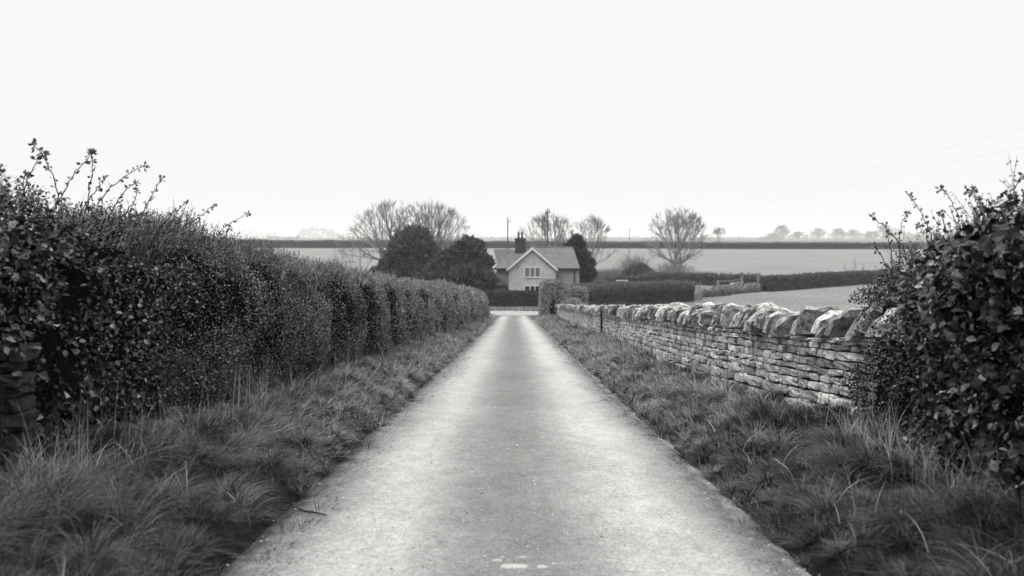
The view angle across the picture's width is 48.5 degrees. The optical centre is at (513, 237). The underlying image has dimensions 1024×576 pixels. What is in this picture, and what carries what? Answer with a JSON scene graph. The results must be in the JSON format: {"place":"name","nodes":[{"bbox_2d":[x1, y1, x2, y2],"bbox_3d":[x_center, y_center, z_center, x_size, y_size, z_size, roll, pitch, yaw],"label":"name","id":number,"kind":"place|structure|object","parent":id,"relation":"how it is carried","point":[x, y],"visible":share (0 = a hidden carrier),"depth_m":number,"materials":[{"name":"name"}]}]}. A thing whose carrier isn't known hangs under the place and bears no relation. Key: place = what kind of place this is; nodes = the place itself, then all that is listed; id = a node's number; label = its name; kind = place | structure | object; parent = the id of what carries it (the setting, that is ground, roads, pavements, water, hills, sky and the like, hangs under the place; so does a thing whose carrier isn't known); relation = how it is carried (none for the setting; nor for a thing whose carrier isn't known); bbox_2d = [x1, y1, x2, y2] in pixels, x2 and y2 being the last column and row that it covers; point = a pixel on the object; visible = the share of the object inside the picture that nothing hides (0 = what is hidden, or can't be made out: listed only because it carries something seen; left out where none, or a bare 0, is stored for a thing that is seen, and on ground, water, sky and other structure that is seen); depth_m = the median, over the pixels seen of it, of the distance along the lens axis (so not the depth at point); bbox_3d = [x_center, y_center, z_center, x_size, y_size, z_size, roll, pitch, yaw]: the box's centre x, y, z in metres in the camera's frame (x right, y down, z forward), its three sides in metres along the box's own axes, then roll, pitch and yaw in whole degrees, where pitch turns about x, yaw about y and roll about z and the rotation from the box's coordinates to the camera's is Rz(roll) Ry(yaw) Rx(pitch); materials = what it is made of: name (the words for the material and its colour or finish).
{"place":"outdoors","nodes":[
{"label":"outdoors","id":0,"kind":"place"},
{"bbox_2d":[0,281,1023,575],"bbox_3d":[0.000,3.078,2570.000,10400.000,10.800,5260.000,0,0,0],"label":"ground","id":1,"kind":"structure","parent":0,"point":[830,567],"depth_m":8.17,"materials":[{"name":"grey plant"}]},
{"bbox_2d":[0,342,40,462],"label":"stone wall","id":2,"kind":"structure","parent":1,"relation":"on","point":[17,387],"depth_m":8.31,"materials":[{"name":"grey stone"}]},
{"bbox_2d":[0,137,250,461],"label":"bramble bush","id":3,"kind":"object","parent":1,"relation":"on","point":[72,305],"visible":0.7,"depth_m":10.19,"materials":[{"name":"black plant"}]},
{"bbox_2d":[0,324,457,575],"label":"dry grass","id":4,"kind":"structure","parent":1,"relation":"on","point":[86,444],"depth_m":9.07,"materials":[{"name":"plant"}]},
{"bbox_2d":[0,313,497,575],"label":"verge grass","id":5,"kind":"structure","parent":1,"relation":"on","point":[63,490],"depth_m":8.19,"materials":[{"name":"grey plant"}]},
{"bbox_2d":[26,198,490,410],"bbox_3d":[-3.363,2.990,49.169,2.743,6.887,76.138,0,0,1],"label":"clipped hedge","id":6,"kind":"object","parent":1,"relation":"on","point":[281,304],"visible":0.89,"depth_m":15.70,"materials":[{"name":"grey plant"}]},
{"bbox_2d":[329,229,373,269],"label":"bare tree","id":7,"kind":"object","parent":1,"relation":"on","point":[343,250],"visible":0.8,"depth_m":164.84,"materials":[{"name":"grey plant"}]},
{"bbox_2d":[344,198,444,262],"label":"bare tree","id":8,"kind":"object","parent":1,"relation":"on","point":[375,234],"visible":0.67,"depth_m":185.89,"materials":[{"name":"grey plant"}]},
{"bbox_2d":[366,222,441,279],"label":"evergreen tree","id":9,"kind":"object","parent":1,"relation":"on","point":[411,250],"visible":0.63,"depth_m":157.28,"materials":[{"name":"black plant"}]},
{"bbox_2d":[388,199,474,250],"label":"bare tree","id":10,"kind":"object","parent":1,"relation":"on","point":[440,225],"visible":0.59,"depth_m":190.92,"materials":[{"name":"grey plant"}]},
{"bbox_2d":[412,233,499,290],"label":"evergreen tree","id":11,"kind":"object","parent":1,"relation":"on","point":[467,260],"visible":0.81,"depth_m":139.09,"materials":[{"name":"black plant"}]},
{"bbox_2d":[507,218,510,248],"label":"utility pole","id":12,"kind":"object","parent":1,"relation":"on","point":[507,232],"visible":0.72,"depth_m":204.92,"materials":[{"name":"grey wood"}]},
{"bbox_2d":[481,290,538,307],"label":"clipped hedge","id":13,"kind":"object","parent":1,"relation":"on","point":[513,298],"visible":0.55,"depth_m":134.57,"materials":[{"name":"black plant"}]},
{"bbox_2d":[490,311,537,314],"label":"crossing lane","id":14,"kind":"structure","parent":1,"relation":"on","point":[515,312],"depth_m":124.41,"materials":[{"name":"grey asphalt"}]},
{"bbox_2d":[491,231,579,290],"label":"cottage","id":15,"kind":"structure","parent":1,"relation":"on","point":[521,265],"depth_m":146.28,"materials":[{"name":"stone"}]},
{"bbox_2d":[524,285,538,290],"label":"window","id":16,"kind":"structure","parent":15,"relation":"in","point":[526,287],"depth_m":144.97,"materials":[{"name":"white paint"}]},
{"bbox_2d":[524,267,540,277],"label":"window","id":17,"kind":"structure","parent":15,"relation":"in","point":[529,272],"depth_m":144.97,"materials":[{"name":"white paint"}]},
{"bbox_2d":[518,213,569,245],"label":"bare tree","id":18,"kind":"object","parent":1,"relation":"on","point":[543,222],"visible":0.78,"depth_m":199.60,"materials":[{"name":"grey plant"}]},
{"bbox_2d":[545,209,549,245],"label":"utility pole","id":19,"kind":"object","parent":1,"relation":"on","point":[547,212],"visible":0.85,"depth_m":197.91,"materials":[{"name":"grey wood"}]},
{"bbox_2d":[535,213,573,245],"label":"bare tree","id":20,"kind":"object","parent":1,"relation":"on","point":[562,222],"visible":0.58,"depth_m":205.04,"materials":[{"name":"grey plant"}]},
{"bbox_2d":[537,278,588,315],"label":"clipped hedge","id":21,"kind":"object","parent":1,"relation":"on","point":[553,292],"visible":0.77,"depth_m":99.88,"materials":[{"name":"grey plant"}]},
{"bbox_2d":[561,296,589,305],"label":"hedge mound","id":22,"kind":"object","parent":1,"relation":"on","point":[571,300],"visible":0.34,"depth_m":95.06,"materials":[{"name":"grey plant"}]},
{"bbox_2d":[563,232,597,283],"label":"conifer tree","id":23,"kind":"object","parent":1,"relation":"on","point":[588,273],"visible":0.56,"depth_m":156.89,"materials":[{"name":"black plant"}]},
{"bbox_2d":[551,214,615,267],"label":"bare tree","id":24,"kind":"object","parent":1,"relation":"on","point":[598,226],"visible":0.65,"depth_m":210.47,"materials":[{"name":"grey plant"}]},
{"bbox_2d":[487,299,690,319],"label":"rough grass","id":25,"kind":"structure","parent":1,"relation":"on","point":[516,308],"depth_m":128.96,"materials":[{"name":"grey plant"}]},
{"bbox_2d":[584,310,603,336],"bbox_3d":[3.125,3.183,40.619,1.241,1.202,1.868,0,0,0],"label":"iron post","id":26,"kind":"object","parent":1,"relation":"on","point":[601,330],"visible":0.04,"depth_m":40.48,"materials":[{"name":"metal"}]},
{"bbox_2d":[592,281,625,283],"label":"garden hedge","id":27,"kind":"object","parent":1,"relation":"on","point":[606,281],"visible":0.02,"depth_m":165.97,"materials":[{"name":"grey plant"}]},
{"bbox_2d":[593,268,626,280],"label":"scrub bush","id":28,"kind":"object","parent":1,"relation":"on","point":[603,275],"visible":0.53,"depth_m":214.72,"materials":[{"name":"grey plant"}]},
{"bbox_2d":[606,273,655,281],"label":"scrub","id":29,"kind":"object","parent":1,"relation":"on","point":[645,277],"visible":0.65,"depth_m":206.25,"materials":[{"name":"black plant"}]},
{"bbox_2d":[568,280,694,305],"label":"clipped hedge","id":30,"kind":"object","parent":1,"relation":"on","point":[629,293],"visible":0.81,"depth_m":138.79,"materials":[{"name":"black plant"}]},
{"bbox_2d":[612,252,654,273],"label":"scrub bush","id":31,"kind":"object","parent":1,"relation":"on","point":[625,264],"visible":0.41,"depth_m":216.59,"materials":[{"name":"grey plant"}]},
{"bbox_2d":[621,262,653,276],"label":"round bush","id":32,"kind":"object","parent":1,"relation":"on","point":[640,268],"visible":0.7,"depth_m":212.90,"materials":[{"name":"black plant"}]},
{"bbox_2d":[653,259,698,272],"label":"scrub bush","id":33,"kind":"object","parent":1,"relation":"on","point":[673,268],"visible":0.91,"depth_m":257.29,"materials":[{"name":"grey plant"}]},
{"bbox_2d":[644,270,763,286],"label":"field hedge","id":34,"kind":"object","parent":1,"relation":"on","point":[707,278],"visible":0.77,"depth_m":200.66,"materials":[{"name":"black plant"}]},
{"bbox_2d":[697,282,761,297],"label":"stone wall","id":35,"kind":"structure","parent":1,"relation":"on","point":[727,290],"depth_m":165.62,"materials":[{"name":"grey stone"}]},
{"bbox_2d":[716,276,742,288],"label":"rail fence","id":36,"kind":"object","parent":1,"relation":"on","point":[718,281],"visible":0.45,"depth_m":173.95,"materials":[{"name":"grey wood"}]},
{"bbox_2d":[556,296,932,424],"label":"dry stone wall","id":37,"kind":"structure","parent":1,"relation":"on","point":[770,334],"depth_m":14.73,"materials":[{"name":"grey stone"}]},
{"bbox_2d":[569,328,1023,575],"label":"dry grass","id":38,"kind":"structure","parent":1,"relation":"on","point":[898,443],"depth_m":9.48,"materials":[{"name":"grey plant"}]},
{"bbox_2d":[712,282,912,340],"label":"pasture","id":39,"kind":"structure","parent":1,"relation":"on","point":[806,295],"depth_m":154.37,"materials":[{"name":"grey plant"}]},
{"bbox_2d":[759,268,932,291],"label":"field hedge","id":40,"kind":"object","parent":1,"relation":"on","point":[788,282],"visible":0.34,"depth_m":186.48,"materials":[{"name":"black plant"}]},
{"bbox_2d":[843,154,1023,506],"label":"ivy bush","id":41,"kind":"object","parent":1,"relation":"on","point":[962,302],"visible":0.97,"depth_m":8.13,"materials":[{"name":"black plant"}]},
{"bbox_2d":[0,0,1023,237],"label":"sky","id":42,"kind":"structure","parent":0,"point":[293,114],"materials":[{"name":"white"}]},
{"bbox_2d":[221,315,810,575],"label":"road","id":43,"kind":"structure","parent":0,"point":[406,504],"depth_m":8.92,"materials":[{"name":"grey asphalt"}]},
{"bbox_2d":[289,506,326,515],"bbox_3d":[-1.488,1.979,8.186,0.405,0.031,0.086,0,0,41],"label":"fallen twig","id":44,"kind":"object","parent":43,"relation":"on","point":[303,510],"visible":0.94,"depth_m":8.23,"materials":[{"name":"wood"}]},
{"bbox_2d":[490,559,502,562],"bbox_3d":[-0.098,1.869,6.562,0.074,0.026,0.037,0,0,0],"label":"flat stone","id":45,"kind":"object","parent":43,"relation":"on","point":[496,561],"visible":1,"depth_m":6.55,"materials":[{"name":"grey stone"}]},
{"bbox_2d":[499,564,528,569],"bbox_3d":[0.004,1.861,6.416,0.171,0.026,0.083,0,0,0],"label":"flat stone","id":46,"kind":"object","parent":43,"relation":"on","point":[513,567],"visible":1,"depth_m":6.39,"materials":[{"name":"white stone"}]},
{"bbox_2d":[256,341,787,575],"bbox_3d":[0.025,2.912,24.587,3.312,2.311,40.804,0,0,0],"label":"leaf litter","id":47,"kind":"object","parent":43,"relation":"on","point":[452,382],"visible":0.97,"depth_m":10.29,"materials":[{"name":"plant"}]},
{"bbox_2d":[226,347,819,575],"bbox_3d":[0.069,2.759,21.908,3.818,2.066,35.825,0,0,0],"label":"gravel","id":48,"kind":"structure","parent":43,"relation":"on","point":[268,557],"depth_m":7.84,"materials":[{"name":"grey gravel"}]},
{"bbox_2d":[518,556,527,559],"bbox_3d":[0.055,1.873,6.641,0.056,0.026,0.030,0,0,0],"label":"flat stone","id":49,"kind":"object","parent":43,"relation":"on","point":[522,558],"visible":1,"depth_m":6.63,"materials":[{"name":"grey stone"}]},
{"bbox_2d":[536,565,547,569],"bbox_3d":[0.162,1.860,6.404,0.070,0.026,0.055,0,0,0],"label":"flat stone","id":50,"kind":"object","parent":43,"relation":"on","point":[541,567],"visible":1,"depth_m":6.38,"materials":[{"name":"white stone"}]},
{"bbox_2d":[227,238,932,243],"bbox_3d":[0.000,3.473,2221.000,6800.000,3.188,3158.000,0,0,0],"label":"upland field","id":51,"kind":"structure","parent":0,"point":[815,240],"depth_m":1648.40,"materials":[{"name":"grey plant"}]},
{"bbox_2d":[204,225,964,239],"bbox_3d":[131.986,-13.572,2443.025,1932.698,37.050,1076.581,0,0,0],"label":"distant woodland","id":52,"kind":"object","parent":51,"relation":"on","point":[902,235],"visible":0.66,"depth_m":2279.79,"materials":[{"name":"grey plant"}]},
{"bbox_2d":[710,227,726,242],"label":"bare tree","id":53,"kind":"object","parent":51,"relation":"on","point":[717,231],"visible":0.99,"depth_m":699.80,"materials":[{"name":"grey plant"}]},
{"bbox_2d":[766,233,777,238],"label":"bare tree","id":54,"kind":"object","parent":51,"relation":"on","point":[774,234],"visible":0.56,"depth_m":2280.32,"materials":[{"name":"grey plant"}]},
{"bbox_2d":[773,225,790,238],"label":"bare tree","id":55,"kind":"object","parent":51,"relation":"on","point":[784,230],"visible":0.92,"depth_m":2395.57,"materials":[{"name":"grey plant"}]},
{"bbox_2d":[790,231,808,238],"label":"bare tree","id":56,"kind":"object","parent":51,"relation":"on","point":[797,234],"visible":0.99,"depth_m":2395.26,"materials":[{"name":"grey plant"}]},
{"bbox_2d":[809,228,825,238],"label":"bare tree","id":57,"kind":"object","parent":51,"relation":"on","point":[817,231],"visible":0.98,"depth_m":2517.08,"materials":[{"name":"grey plant"}]},
{"bbox_2d":[829,227,847,238],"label":"bare tree","id":58,"kind":"object","parent":51,"relation":"on","point":[840,232],"visible":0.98,"depth_m":2337.43,"materials":[{"name":"grey plant"}]},
{"bbox_2d":[844,229,863,238],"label":"bare tree","id":59,"kind":"object","parent":51,"relation":"on","point":[851,232],"visible":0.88,"depth_m":2457.46,"materials":[{"name":"grey plant"}]},
{"bbox_2d":[861,231,879,238],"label":"bare tree","id":60,"kind":"object","parent":51,"relation":"on","point":[868,234],"visible":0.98,"depth_m":2276.04,"materials":[{"name":"grey plant"}]},
{"bbox_2d":[872,225,893,238],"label":"bare tree","id":61,"kind":"object","parent":51,"relation":"on","point":[882,228],"visible":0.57,"depth_m":2397.56,"materials":[{"name":"grey plant"}]},
{"bbox_2d":[255,248,992,275],"bbox_3d":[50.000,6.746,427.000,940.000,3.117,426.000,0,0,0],"label":"stubble field","id":62,"kind":"structure","parent":0,"point":[764,262],"depth_m":369.91,"materials":[{"name":"grey plant"}]},
{"bbox_2d":[187,239,976,248],"bbox_3d":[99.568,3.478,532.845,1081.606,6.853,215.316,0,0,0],"label":"hedgerow","id":63,"kind":"object","parent":62,"relation":"on","point":[327,243],"visible":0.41,"depth_m":533.38,"materials":[{"name":"grey plant"}]},
{"bbox_2d":[643,206,710,270],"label":"bare tree","id":64,"kind":"object","parent":62,"relation":"on","point":[677,226],"visible":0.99,"depth_m":261.83,"materials":[{"name":"grey plant"}]},
{"bbox_2d":[694,294,702,299],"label":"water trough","id":65,"kind":"object","parent":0,"point":[698,296],"visible":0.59,"depth_m":151.20,"materials":[{"name":"grey stone"}]}
]}

